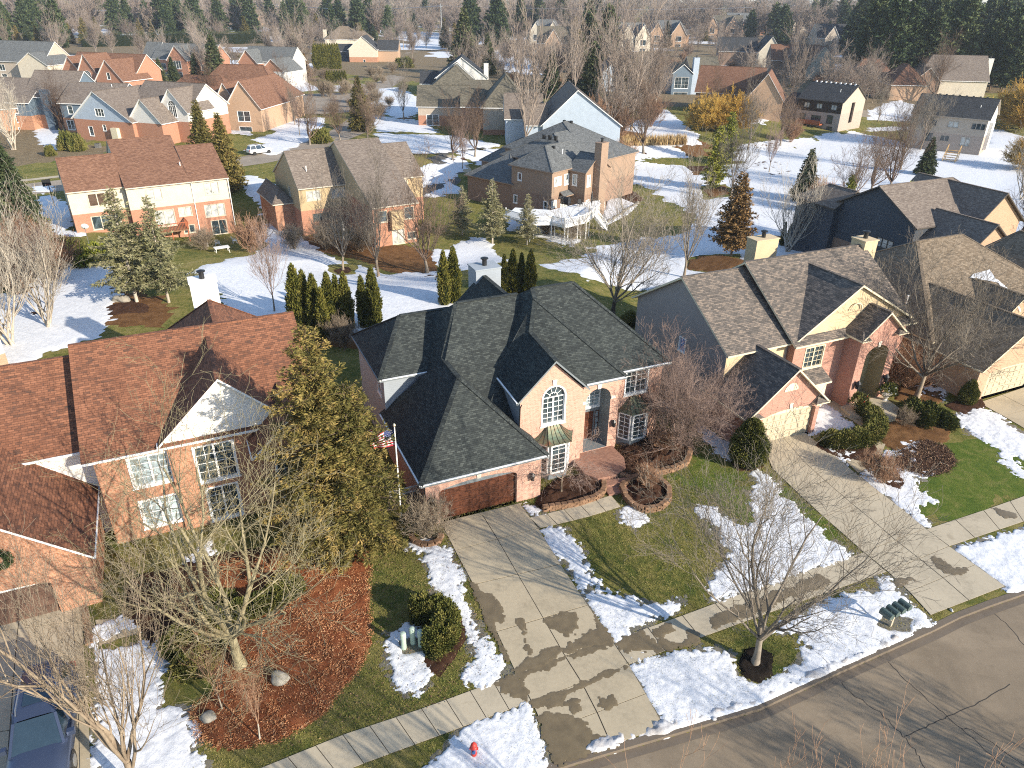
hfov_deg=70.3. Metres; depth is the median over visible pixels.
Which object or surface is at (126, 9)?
pine tree
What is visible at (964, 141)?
patio door
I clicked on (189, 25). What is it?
bare tree
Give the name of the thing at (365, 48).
cream gable house
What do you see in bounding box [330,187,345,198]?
window
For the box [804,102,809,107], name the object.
window
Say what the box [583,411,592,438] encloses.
front door
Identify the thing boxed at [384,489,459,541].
bare shrub
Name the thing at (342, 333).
bare shrub
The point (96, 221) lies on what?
window
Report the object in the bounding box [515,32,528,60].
bare tree
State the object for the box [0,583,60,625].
garage door
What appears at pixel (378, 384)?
window
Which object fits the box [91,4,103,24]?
bare tree
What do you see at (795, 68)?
bare tree
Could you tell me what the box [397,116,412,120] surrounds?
mulch bed
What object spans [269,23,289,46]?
bare tree
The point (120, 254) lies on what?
blue spruce
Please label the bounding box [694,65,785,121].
brick gable house
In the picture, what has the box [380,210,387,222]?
window
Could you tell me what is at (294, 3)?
pine tree
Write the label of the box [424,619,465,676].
mulch bed
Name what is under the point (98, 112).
window
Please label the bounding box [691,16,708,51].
bare tree
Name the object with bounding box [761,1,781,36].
pine tree
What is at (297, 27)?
bare tree
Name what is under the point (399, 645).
leaf scatter
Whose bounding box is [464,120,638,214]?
brown house
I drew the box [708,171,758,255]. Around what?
rusty conifer
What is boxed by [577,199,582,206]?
patio chair
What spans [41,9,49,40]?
pine tree
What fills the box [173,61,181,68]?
window
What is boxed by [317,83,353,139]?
bare tree
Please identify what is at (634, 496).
mulch bed
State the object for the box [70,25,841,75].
snow field
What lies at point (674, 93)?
window
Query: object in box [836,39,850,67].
bare tree
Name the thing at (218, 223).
patio door
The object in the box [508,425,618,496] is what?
weeping tree
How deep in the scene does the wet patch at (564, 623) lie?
35.78 m
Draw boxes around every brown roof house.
[416,64,492,125]
[874,230,1023,398]
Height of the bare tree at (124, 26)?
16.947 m
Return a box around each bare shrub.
[0,210,61,271]
[0,236,35,294]
[6,224,82,278]
[183,223,219,250]
[222,211,273,252]
[273,220,310,249]
[301,211,344,249]
[313,79,327,96]
[316,66,332,79]
[316,310,366,350]
[318,79,336,96]
[335,218,374,251]
[337,77,352,94]
[337,87,344,94]
[346,84,369,97]
[363,65,377,76]
[363,78,378,91]
[366,85,388,104]
[367,97,390,118]
[371,74,378,81]
[376,65,383,75]
[379,76,386,82]
[382,94,395,105]
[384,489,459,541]
[385,61,398,72]
[508,72,523,83]
[538,212,555,234]
[562,220,591,238]
[588,93,613,111]
[606,106,639,138]
[615,137,639,155]
[635,93,670,126]
[635,461,663,488]
[649,424,675,450]
[677,51,687,60]
[721,82,744,101]
[726,60,738,65]
[779,116,805,141]
[808,174,844,190]
[811,70,823,81]
[856,446,901,477]
[868,451,905,484]
[888,339,933,383]
[892,349,938,388]
[894,404,919,426]
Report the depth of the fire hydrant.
29.15 m
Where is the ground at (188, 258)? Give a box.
[0,0,1023,767]
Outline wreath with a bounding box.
[0,549,14,570]
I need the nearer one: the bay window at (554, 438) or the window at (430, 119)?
the bay window at (554, 438)
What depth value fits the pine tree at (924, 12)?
265.94 m
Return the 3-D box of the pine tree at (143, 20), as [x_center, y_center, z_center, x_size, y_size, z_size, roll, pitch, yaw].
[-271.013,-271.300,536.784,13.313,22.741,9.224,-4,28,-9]
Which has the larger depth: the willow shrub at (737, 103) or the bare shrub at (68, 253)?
the willow shrub at (737, 103)
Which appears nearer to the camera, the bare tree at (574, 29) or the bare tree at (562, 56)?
the bare tree at (574, 29)
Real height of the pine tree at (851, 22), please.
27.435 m
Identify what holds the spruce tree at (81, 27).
on the ground at (188, 258)
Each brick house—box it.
[0,87,19,131]
[0,269,306,625]
[55,135,235,240]
[62,51,161,85]
[237,46,306,85]
[351,257,671,523]
[631,230,916,441]
[765,44,835,79]
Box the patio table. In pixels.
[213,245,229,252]
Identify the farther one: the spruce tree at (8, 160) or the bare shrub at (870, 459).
the spruce tree at (8, 160)
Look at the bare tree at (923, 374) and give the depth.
52.86 m
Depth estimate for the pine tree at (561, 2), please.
558.33 m
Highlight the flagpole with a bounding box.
[371,423,402,529]
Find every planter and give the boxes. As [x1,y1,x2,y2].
[847,391,869,411]
[875,381,899,400]
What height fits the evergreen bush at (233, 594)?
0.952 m
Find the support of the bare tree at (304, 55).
on the ground at (188, 258)
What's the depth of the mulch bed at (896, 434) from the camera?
51.71 m
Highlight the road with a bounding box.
[601,604,1023,767]
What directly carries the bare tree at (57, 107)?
on the ground at (188, 258)
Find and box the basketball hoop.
[41,179,54,205]
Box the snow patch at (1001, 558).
[87,384,1023,767]
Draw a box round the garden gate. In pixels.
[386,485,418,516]
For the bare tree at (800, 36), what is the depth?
467.28 m
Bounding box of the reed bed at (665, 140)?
[619,132,688,145]
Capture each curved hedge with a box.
[80,29,269,46]
[154,573,307,661]
[167,624,227,684]
[407,590,463,660]
[818,400,889,450]
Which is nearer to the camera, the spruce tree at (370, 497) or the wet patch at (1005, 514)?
the spruce tree at (370, 497)
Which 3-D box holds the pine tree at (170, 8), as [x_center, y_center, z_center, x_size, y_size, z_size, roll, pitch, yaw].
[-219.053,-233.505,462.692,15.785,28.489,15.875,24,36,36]
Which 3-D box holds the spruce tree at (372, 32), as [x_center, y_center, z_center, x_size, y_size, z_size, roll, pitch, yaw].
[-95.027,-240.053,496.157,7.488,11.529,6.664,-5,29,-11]
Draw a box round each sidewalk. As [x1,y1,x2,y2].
[21,175,58,180]
[262,674,529,767]
[303,95,327,98]
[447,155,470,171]
[613,552,885,664]
[927,496,1023,545]
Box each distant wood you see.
[0,0,983,39]
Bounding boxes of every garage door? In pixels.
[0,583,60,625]
[439,472,514,516]
[763,406,811,439]
[981,363,1023,396]
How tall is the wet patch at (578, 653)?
0.025 m
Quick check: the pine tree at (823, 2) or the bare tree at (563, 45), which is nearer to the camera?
the bare tree at (563, 45)
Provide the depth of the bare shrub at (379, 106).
179.64 m
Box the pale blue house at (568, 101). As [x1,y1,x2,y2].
[503,80,622,144]
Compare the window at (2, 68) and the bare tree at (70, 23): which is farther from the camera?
the bare tree at (70, 23)
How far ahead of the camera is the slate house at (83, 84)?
160.33 m
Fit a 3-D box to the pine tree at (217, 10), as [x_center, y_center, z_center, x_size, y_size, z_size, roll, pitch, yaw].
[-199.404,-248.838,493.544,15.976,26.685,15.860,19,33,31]
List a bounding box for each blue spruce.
[86,185,165,301]
[130,195,197,302]
[448,185,476,234]
[474,179,509,243]
[513,193,542,244]
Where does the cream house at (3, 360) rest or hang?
on the ground at (188, 258)
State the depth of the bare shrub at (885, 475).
45.80 m
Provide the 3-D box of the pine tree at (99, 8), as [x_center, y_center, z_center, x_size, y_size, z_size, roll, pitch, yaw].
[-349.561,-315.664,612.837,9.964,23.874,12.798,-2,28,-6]
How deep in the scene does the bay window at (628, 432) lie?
49.16 m
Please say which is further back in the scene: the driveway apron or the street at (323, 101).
the street at (323, 101)
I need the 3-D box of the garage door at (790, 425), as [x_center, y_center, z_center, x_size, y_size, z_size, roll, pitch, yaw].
[18.955,2.890,50.652,4.700,2.150,0.039,-11,30,-21]
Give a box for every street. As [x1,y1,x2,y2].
[21,83,384,193]
[304,93,371,113]
[362,52,410,94]
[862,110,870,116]
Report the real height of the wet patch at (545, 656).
0.021 m
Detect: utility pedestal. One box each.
[400,631,406,649]
[409,626,415,644]
[417,629,421,647]
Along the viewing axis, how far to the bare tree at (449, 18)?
539.46 m
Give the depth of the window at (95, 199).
92.53 m
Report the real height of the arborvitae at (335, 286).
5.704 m
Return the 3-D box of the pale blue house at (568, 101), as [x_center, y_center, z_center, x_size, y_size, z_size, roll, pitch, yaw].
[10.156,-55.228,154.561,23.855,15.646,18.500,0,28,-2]
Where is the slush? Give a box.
[83,392,1023,767]
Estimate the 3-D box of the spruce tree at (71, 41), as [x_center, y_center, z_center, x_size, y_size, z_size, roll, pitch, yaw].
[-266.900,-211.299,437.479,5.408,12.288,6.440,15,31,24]
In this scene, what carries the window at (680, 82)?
in the chimney house at (687, 73)
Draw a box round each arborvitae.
[283,263,307,333]
[298,269,309,331]
[304,272,318,331]
[311,44,317,68]
[313,286,330,338]
[315,43,319,69]
[317,43,322,68]
[319,43,324,68]
[320,271,337,330]
[322,43,327,68]
[324,43,329,67]
[326,43,331,68]
[328,70,331,81]
[329,43,334,68]
[331,43,336,68]
[331,70,334,83]
[331,273,343,324]
[333,43,338,68]
[333,70,336,83]
[336,43,341,68]
[338,70,341,82]
[338,271,355,327]
[354,274,368,327]
[364,266,382,325]
[434,249,451,305]
[447,244,462,303]
[501,253,509,291]
[507,248,519,292]
[517,252,525,292]
[523,248,537,290]
[779,221,787,245]
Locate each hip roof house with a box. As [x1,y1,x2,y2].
[176,64,304,131]
[323,26,373,44]
[460,72,538,134]
[826,58,930,100]
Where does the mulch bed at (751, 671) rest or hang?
on the ground at (188, 258)
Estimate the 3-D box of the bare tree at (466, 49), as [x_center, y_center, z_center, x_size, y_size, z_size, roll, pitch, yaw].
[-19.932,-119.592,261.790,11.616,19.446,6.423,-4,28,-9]
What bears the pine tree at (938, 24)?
on the ground at (188, 258)
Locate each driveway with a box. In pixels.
[0,609,79,767]
[413,147,485,153]
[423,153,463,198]
[443,505,659,764]
[769,432,1003,614]
[983,388,1023,427]
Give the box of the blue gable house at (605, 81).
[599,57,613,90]
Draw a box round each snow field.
[0,30,1023,363]
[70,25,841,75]
[308,42,788,124]
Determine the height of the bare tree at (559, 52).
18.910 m
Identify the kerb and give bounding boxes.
[546,591,1023,767]
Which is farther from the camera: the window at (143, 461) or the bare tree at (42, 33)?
the bare tree at (42, 33)
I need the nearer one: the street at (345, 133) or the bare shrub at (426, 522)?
the bare shrub at (426, 522)
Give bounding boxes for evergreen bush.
[43,144,57,156]
[51,234,86,255]
[55,128,69,150]
[64,130,88,151]
[67,240,114,267]
[196,586,237,610]
[310,126,334,143]
[395,56,414,67]
[619,310,636,327]
[898,395,938,429]
[922,400,961,432]
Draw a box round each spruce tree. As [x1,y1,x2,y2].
[0,142,51,233]
[13,25,22,40]
[22,24,33,40]
[32,25,42,40]
[66,22,75,43]
[77,17,88,43]
[135,18,145,34]
[148,21,155,34]
[155,57,168,80]
[167,56,180,81]
[186,99,214,144]
[189,52,202,74]
[203,32,224,74]
[208,112,249,191]
[239,16,251,33]
[249,323,404,585]
[302,376,415,568]
[312,13,321,37]
[347,75,373,131]
[369,24,378,40]
[411,13,418,31]
[438,17,448,47]
[446,5,478,65]
[447,23,456,50]
[479,33,498,74]
[540,51,561,97]
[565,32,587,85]
[577,43,603,99]
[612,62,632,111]
[662,21,671,46]
[701,26,709,40]
[789,147,819,201]
[913,136,938,174]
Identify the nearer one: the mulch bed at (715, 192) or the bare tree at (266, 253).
the bare tree at (266, 253)
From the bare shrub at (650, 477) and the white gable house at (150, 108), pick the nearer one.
the bare shrub at (650, 477)
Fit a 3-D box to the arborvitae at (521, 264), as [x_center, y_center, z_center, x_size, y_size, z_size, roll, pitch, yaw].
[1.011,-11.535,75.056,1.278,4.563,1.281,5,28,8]
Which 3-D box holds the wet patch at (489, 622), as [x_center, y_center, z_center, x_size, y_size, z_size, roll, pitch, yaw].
[-1.051,11.754,35.714,0.625,0.025,6.160,-9,30,-18]
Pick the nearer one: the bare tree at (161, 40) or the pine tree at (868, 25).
the pine tree at (868, 25)
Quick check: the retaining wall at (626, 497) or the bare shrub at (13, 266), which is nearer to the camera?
the retaining wall at (626, 497)
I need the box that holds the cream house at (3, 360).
[0,316,8,364]
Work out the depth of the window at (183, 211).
97.68 m
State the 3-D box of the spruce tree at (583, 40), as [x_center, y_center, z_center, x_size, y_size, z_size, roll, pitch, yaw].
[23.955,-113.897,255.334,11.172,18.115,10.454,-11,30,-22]
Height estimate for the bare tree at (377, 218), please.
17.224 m
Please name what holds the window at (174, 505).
in the brick house at (56, 410)
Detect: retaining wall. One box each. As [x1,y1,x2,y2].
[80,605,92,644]
[408,533,443,546]
[542,479,606,511]
[619,438,692,477]
[619,472,671,512]
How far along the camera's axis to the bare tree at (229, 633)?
29.35 m
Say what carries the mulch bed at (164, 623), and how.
on the ground at (188, 258)
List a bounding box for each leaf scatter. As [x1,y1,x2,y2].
[277,530,494,746]
[613,432,687,474]
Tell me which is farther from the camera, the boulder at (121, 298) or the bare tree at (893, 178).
the bare tree at (893, 178)
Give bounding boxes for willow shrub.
[679,87,733,130]
[708,85,762,130]
[989,73,1023,129]
[997,135,1023,168]
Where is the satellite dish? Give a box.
[81,224,88,242]
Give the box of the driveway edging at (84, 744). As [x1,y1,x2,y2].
[72,608,89,767]
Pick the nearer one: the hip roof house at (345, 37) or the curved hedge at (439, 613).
the curved hedge at (439, 613)
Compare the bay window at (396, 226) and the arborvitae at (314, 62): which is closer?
the bay window at (396, 226)
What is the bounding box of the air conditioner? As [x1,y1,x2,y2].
[94,143,101,147]
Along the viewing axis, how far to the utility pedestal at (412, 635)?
34.17 m
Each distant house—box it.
[253,5,262,24]
[527,19,559,44]
[536,26,579,57]
[618,22,649,50]
[647,20,688,46]
[702,15,742,36]
[727,13,767,34]
[792,16,811,33]
[808,23,846,51]
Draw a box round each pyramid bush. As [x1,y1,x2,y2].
[727,416,771,470]
[956,379,980,405]
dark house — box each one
[783,80,867,131]
[789,172,1023,251]
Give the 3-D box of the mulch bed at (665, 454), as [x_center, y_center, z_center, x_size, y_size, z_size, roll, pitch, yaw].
[9.289,4.596,49.006,6.654,0.579,4.114,-12,31,-23]
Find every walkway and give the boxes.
[95,619,140,643]
[531,496,620,527]
[827,401,884,472]
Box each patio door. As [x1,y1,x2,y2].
[155,209,177,227]
[210,219,227,234]
[392,229,405,244]
[959,137,970,146]
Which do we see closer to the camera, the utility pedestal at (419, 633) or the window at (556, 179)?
the utility pedestal at (419, 633)
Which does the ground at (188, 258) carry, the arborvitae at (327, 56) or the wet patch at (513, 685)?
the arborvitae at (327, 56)
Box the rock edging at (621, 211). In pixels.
[608,201,638,222]
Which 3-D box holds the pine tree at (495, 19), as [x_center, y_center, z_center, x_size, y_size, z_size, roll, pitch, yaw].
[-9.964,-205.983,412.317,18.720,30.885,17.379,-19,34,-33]
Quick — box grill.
[560,196,570,204]
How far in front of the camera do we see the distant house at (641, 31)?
422.38 m
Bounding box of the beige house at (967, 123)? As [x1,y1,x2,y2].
[906,93,1000,154]
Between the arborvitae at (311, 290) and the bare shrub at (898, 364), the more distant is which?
the arborvitae at (311, 290)
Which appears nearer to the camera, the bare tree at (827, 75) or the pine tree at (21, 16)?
the bare tree at (827, 75)
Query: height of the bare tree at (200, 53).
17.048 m
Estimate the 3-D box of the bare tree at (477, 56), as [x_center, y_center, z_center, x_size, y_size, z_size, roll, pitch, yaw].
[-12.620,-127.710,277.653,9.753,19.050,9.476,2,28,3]
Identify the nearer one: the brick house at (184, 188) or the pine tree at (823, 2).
the brick house at (184, 188)
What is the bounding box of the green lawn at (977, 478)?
[53,152,1023,540]
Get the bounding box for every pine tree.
[0,1,16,28]
[0,5,13,38]
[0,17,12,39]
[11,0,36,37]
[24,0,43,32]
[35,0,46,10]
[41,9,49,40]
[44,0,70,49]
[94,0,105,24]
[102,0,130,34]
[119,0,134,31]
[138,0,147,30]
[149,0,159,33]
[156,0,181,33]
[157,5,177,34]
[170,0,184,33]
[174,0,183,9]
[182,0,210,33]
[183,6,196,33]
[208,0,231,33]
[228,0,242,33]
[239,0,263,33]
[262,0,278,27]
[278,0,290,34]
[286,0,294,22]
[287,0,299,26]
[294,0,310,38]
[317,0,333,27]
[325,5,338,35]
[332,0,346,25]
[347,0,368,32]
[362,0,374,30]
[380,5,395,36]
[420,0,431,19]
[456,0,483,43]
[481,0,508,49]
[500,0,511,47]
[511,0,526,36]
[529,0,545,24]
[555,0,569,25]
[580,0,597,35]
[580,9,597,50]
[594,0,603,14]
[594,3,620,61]
[698,125,731,189]
[720,112,739,163]
[742,8,758,38]
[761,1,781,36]
[770,3,793,43]
[778,10,794,43]
[812,0,819,19]
[814,0,828,22]
[819,0,833,19]
[832,0,852,15]
[834,0,847,23]
[837,3,850,23]
[838,2,864,57]
[839,2,858,41]
[844,0,871,52]
[845,174,857,189]
[846,0,887,64]
[850,14,869,56]
[864,0,915,69]
[897,0,926,67]
[914,13,934,64]
[915,7,950,64]
[917,7,928,31]
[918,0,930,10]
[928,0,940,13]
[932,0,955,33]
[942,0,986,54]
[975,18,1005,83]
[976,1,987,52]
[978,0,1015,52]
[979,0,1003,45]
[988,17,1014,89]
[990,15,1023,91]
[991,6,1016,86]
[1000,4,1023,89]
[1014,0,1023,9]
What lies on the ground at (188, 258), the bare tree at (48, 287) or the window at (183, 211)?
the bare tree at (48, 287)
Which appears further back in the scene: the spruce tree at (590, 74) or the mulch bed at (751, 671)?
the spruce tree at (590, 74)
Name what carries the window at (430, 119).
in the brown roof house at (449, 82)
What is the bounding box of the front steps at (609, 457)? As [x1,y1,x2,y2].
[573,445,628,495]
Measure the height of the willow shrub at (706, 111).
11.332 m
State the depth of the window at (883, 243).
82.14 m
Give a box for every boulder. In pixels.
[111,295,130,302]
[199,710,216,723]
[271,670,289,685]
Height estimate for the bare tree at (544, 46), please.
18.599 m
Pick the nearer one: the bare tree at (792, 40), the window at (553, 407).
the window at (553, 407)
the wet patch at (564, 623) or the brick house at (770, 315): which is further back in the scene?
the brick house at (770, 315)
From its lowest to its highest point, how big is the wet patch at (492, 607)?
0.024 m
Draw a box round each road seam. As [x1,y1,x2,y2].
[842,683,924,767]
[888,662,1004,767]
[904,684,1009,736]
[962,728,1023,764]
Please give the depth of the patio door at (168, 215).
96.76 m
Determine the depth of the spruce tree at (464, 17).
279.06 m
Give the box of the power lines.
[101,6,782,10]
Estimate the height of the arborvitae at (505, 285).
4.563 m
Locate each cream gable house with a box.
[338,35,400,61]
[716,35,776,65]
[913,54,993,96]
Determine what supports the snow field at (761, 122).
on the ground at (188, 258)
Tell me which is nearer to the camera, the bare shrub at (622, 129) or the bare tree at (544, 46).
the bare shrub at (622, 129)
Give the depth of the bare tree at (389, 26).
439.77 m
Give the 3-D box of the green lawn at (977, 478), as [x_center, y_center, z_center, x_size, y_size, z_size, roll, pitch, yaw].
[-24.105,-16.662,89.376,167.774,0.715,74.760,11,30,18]
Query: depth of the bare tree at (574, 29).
207.85 m
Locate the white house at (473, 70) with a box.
[419,54,488,84]
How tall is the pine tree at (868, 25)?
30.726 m
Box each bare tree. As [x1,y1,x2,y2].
[0,12,7,39]
[0,71,27,149]
[0,162,83,326]
[0,181,55,345]
[0,456,191,767]
[1,190,54,302]
[8,314,360,734]
[36,65,75,130]
[37,2,64,43]
[38,18,76,47]
[61,8,77,33]
[66,2,83,30]
[81,0,104,51]
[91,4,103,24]
[98,17,116,52]
[112,15,135,34]
[126,19,149,53]
[142,18,171,42]
[161,568,203,640]
[169,606,226,708]
[176,2,199,42]
[179,27,228,69]
[183,49,230,86]
[186,22,213,43]
[198,13,226,46]
[207,18,222,33]
[208,7,227,33]
[219,35,242,63]
[222,646,268,739]
[238,38,261,53]
[244,210,287,310]
[253,12,270,40]
[254,19,273,45]
[259,9,267,29]
[260,10,282,44]
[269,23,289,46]
[269,52,299,85]
[273,26,286,46]
[278,4,311,52]
[283,0,304,45]
[283,68,305,124]
[285,75,333,144]
[285,83,302,135]
[291,32,312,60]
[299,5,318,44]
[302,52,311,77]
[302,57,317,104]
[303,18,319,47]
[309,144,367,269]
[314,16,327,42]
[315,8,327,27]
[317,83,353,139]
[326,16,340,42]
[328,127,392,275]
[342,23,365,40]
[350,79,387,137]
[375,135,478,272]
[379,23,403,42]
[380,13,393,36]
[382,27,396,39]
[385,52,409,119]
[393,5,409,48]
[403,5,420,48]
[404,17,421,57]
[416,27,433,47]
[432,88,479,159]
[434,19,442,33]
[438,22,455,51]
[443,23,470,58]
[445,3,455,28]
[451,81,490,156]
[451,113,470,168]
[455,31,475,58]
[468,30,490,66]
[477,21,498,57]
[486,34,503,75]
[492,50,515,73]
[493,31,529,68]
[497,29,507,57]
[498,32,509,56]
[501,0,595,136]
[507,38,538,77]
[511,26,524,41]
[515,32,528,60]
[517,32,537,60]
[526,15,545,78]
[526,22,557,76]
[529,27,553,80]
[535,145,714,314]
[536,33,560,71]
[538,18,562,50]
[542,26,567,74]
[544,35,568,75]
[548,32,569,78]
[553,12,587,83]
[554,6,570,24]
[556,4,571,25]
[557,0,597,85]
[567,46,606,82]
[588,0,639,112]
[588,0,666,117]
[588,51,615,107]
[592,0,666,130]
[598,14,640,81]
[604,709,724,767]
[611,64,654,121]
[613,56,675,153]
[621,373,962,669]
[623,42,646,88]
[630,70,648,103]
[638,17,678,98]
[642,51,677,95]
[646,0,698,99]
[646,51,673,104]
[667,123,731,275]
[682,38,696,55]
[683,20,692,40]
[686,22,701,40]
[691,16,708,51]
[694,66,731,101]
[709,24,738,65]
[709,27,728,47]
[711,10,725,33]
[716,95,766,197]
[720,15,733,36]
[731,26,745,36]
[737,41,772,69]
[739,59,782,147]
[756,147,834,251]
[763,113,784,171]
[771,82,810,145]
[774,59,815,90]
[775,703,832,767]
[780,8,820,94]
[788,32,799,43]
[789,17,817,79]
[798,24,808,42]
[810,38,865,82]
[812,679,1020,767]
[814,28,839,52]
[823,125,887,190]
[830,46,899,94]
[830,49,858,83]
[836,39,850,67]
[844,53,859,83]
[849,224,1023,397]
[852,57,879,94]
[853,103,920,188]
[861,37,894,77]
[863,49,886,97]
[866,67,895,102]
[867,91,941,183]
[872,71,894,121]
[889,60,933,169]
[916,27,964,92]
[916,65,960,149]
[995,166,1023,230]
[1007,119,1023,199]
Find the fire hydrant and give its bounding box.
[469,742,477,756]
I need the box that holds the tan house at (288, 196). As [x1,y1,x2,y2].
[256,137,423,246]
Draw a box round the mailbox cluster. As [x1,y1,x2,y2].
[879,598,912,626]
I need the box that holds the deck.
[505,200,607,243]
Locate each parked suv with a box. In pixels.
[0,657,83,767]
[245,144,271,154]
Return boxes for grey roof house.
[0,40,69,77]
[143,41,230,76]
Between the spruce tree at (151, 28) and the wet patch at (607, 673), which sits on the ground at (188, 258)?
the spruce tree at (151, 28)
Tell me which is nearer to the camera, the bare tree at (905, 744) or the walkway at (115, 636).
the bare tree at (905, 744)
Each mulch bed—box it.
[106,301,148,314]
[123,544,298,645]
[188,552,371,750]
[303,235,437,273]
[304,332,357,348]
[334,267,351,273]
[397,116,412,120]
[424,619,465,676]
[535,474,601,510]
[604,191,642,210]
[617,437,686,473]
[627,480,665,504]
[687,255,743,271]
[688,166,708,171]
[703,186,728,197]
[731,461,762,470]
[737,647,773,682]
[816,440,877,460]
[881,410,950,450]
[885,475,903,488]
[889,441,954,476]
[895,379,943,403]
[945,398,985,413]
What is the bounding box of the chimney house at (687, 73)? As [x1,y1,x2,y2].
[662,55,719,94]
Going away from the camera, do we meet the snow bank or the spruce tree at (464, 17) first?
the snow bank
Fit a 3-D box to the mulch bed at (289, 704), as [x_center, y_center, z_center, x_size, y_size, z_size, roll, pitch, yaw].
[-10.697,11.961,35.056,8.470,0.205,12.310,-6,29,-12]
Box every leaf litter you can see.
[0,34,1023,165]
[15,101,712,327]
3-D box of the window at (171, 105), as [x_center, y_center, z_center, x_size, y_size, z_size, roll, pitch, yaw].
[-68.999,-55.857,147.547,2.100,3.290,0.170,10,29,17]
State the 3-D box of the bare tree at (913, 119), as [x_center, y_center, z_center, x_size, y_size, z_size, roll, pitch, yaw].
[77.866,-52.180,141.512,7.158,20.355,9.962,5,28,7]
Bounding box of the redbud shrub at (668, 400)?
[622,314,762,459]
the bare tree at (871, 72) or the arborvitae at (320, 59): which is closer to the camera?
the bare tree at (871, 72)
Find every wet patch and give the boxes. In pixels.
[470,582,513,670]
[472,590,505,623]
[494,674,529,701]
[514,646,562,672]
[515,618,532,658]
[515,641,613,678]
[529,691,571,708]
[531,665,628,699]
[535,711,619,766]
[543,611,578,636]
[562,625,613,653]
[563,698,581,714]
[592,611,610,636]
[597,694,617,710]
[615,629,663,653]
[652,623,700,651]
[709,574,829,629]
[894,577,915,586]
[931,556,968,574]
[990,507,1017,518]
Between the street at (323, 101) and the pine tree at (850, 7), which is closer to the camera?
the street at (323, 101)
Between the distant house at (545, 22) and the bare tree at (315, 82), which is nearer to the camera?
the bare tree at (315, 82)
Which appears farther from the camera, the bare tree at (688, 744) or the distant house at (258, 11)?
the distant house at (258, 11)
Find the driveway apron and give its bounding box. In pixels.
[442,503,521,525]
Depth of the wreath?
33.54 m
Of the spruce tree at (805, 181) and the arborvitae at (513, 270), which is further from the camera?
the spruce tree at (805, 181)
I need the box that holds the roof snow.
[970,270,1020,311]
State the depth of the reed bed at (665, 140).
156.65 m
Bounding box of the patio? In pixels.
[602,198,634,225]
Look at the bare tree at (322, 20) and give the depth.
519.67 m
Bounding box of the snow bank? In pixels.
[586,630,912,753]
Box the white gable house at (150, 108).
[71,80,231,143]
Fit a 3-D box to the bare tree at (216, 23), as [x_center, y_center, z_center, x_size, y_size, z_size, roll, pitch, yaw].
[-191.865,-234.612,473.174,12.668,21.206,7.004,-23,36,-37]
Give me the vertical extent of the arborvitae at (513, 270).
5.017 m
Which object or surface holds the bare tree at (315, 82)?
on the ground at (188, 258)
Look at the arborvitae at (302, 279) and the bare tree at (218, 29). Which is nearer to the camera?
the arborvitae at (302, 279)
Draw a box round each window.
[0,64,5,70]
[66,120,75,129]
[67,106,73,114]
[86,191,116,207]
[88,126,94,135]
[90,214,121,230]
[94,108,104,116]
[125,450,173,490]
[137,493,183,530]
[145,188,163,200]
[167,100,177,117]
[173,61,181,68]
[178,206,192,216]
[184,224,195,233]
[191,439,240,484]
[203,181,220,195]
[204,203,225,217]
[205,481,245,522]
[237,111,250,121]
[239,126,252,131]
[274,459,300,488]
[305,190,320,201]
[313,212,331,221]
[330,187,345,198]
[377,381,381,397]
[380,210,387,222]
[389,209,403,229]
[404,206,414,219]
[426,115,439,125]
[513,194,517,203]
[517,172,521,181]
[534,424,572,479]
[540,385,566,428]
[543,201,547,209]
[551,200,556,208]
[554,176,561,186]
[564,173,568,185]
[572,174,576,186]
[585,389,600,409]
[586,175,590,187]
[616,394,651,445]
[623,369,649,397]
[673,92,686,94]
[674,77,688,88]
[677,335,685,353]
[802,344,825,370]
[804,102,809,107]
[811,115,820,120]
[816,103,822,108]
[817,384,826,405]
[826,115,832,123]
[830,105,836,110]
[876,236,893,248]
[925,132,933,141]
[939,135,949,141]
[947,121,959,127]
[970,123,986,130]
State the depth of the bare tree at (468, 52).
279.62 m
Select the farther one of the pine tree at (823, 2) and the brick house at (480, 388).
the pine tree at (823, 2)
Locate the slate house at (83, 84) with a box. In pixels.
[0,70,131,131]
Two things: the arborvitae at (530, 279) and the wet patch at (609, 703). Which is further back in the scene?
the arborvitae at (530, 279)
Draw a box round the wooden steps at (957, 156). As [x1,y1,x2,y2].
[942,144,961,162]
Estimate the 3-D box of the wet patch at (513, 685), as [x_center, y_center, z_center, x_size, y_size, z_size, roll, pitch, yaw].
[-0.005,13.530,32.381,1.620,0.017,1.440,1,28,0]
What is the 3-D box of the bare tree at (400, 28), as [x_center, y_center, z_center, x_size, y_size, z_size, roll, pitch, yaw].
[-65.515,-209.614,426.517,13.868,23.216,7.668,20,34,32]
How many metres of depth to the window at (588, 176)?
109.67 m
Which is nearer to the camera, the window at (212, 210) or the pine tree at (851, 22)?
the window at (212, 210)
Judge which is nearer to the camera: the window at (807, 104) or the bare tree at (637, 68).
the window at (807, 104)

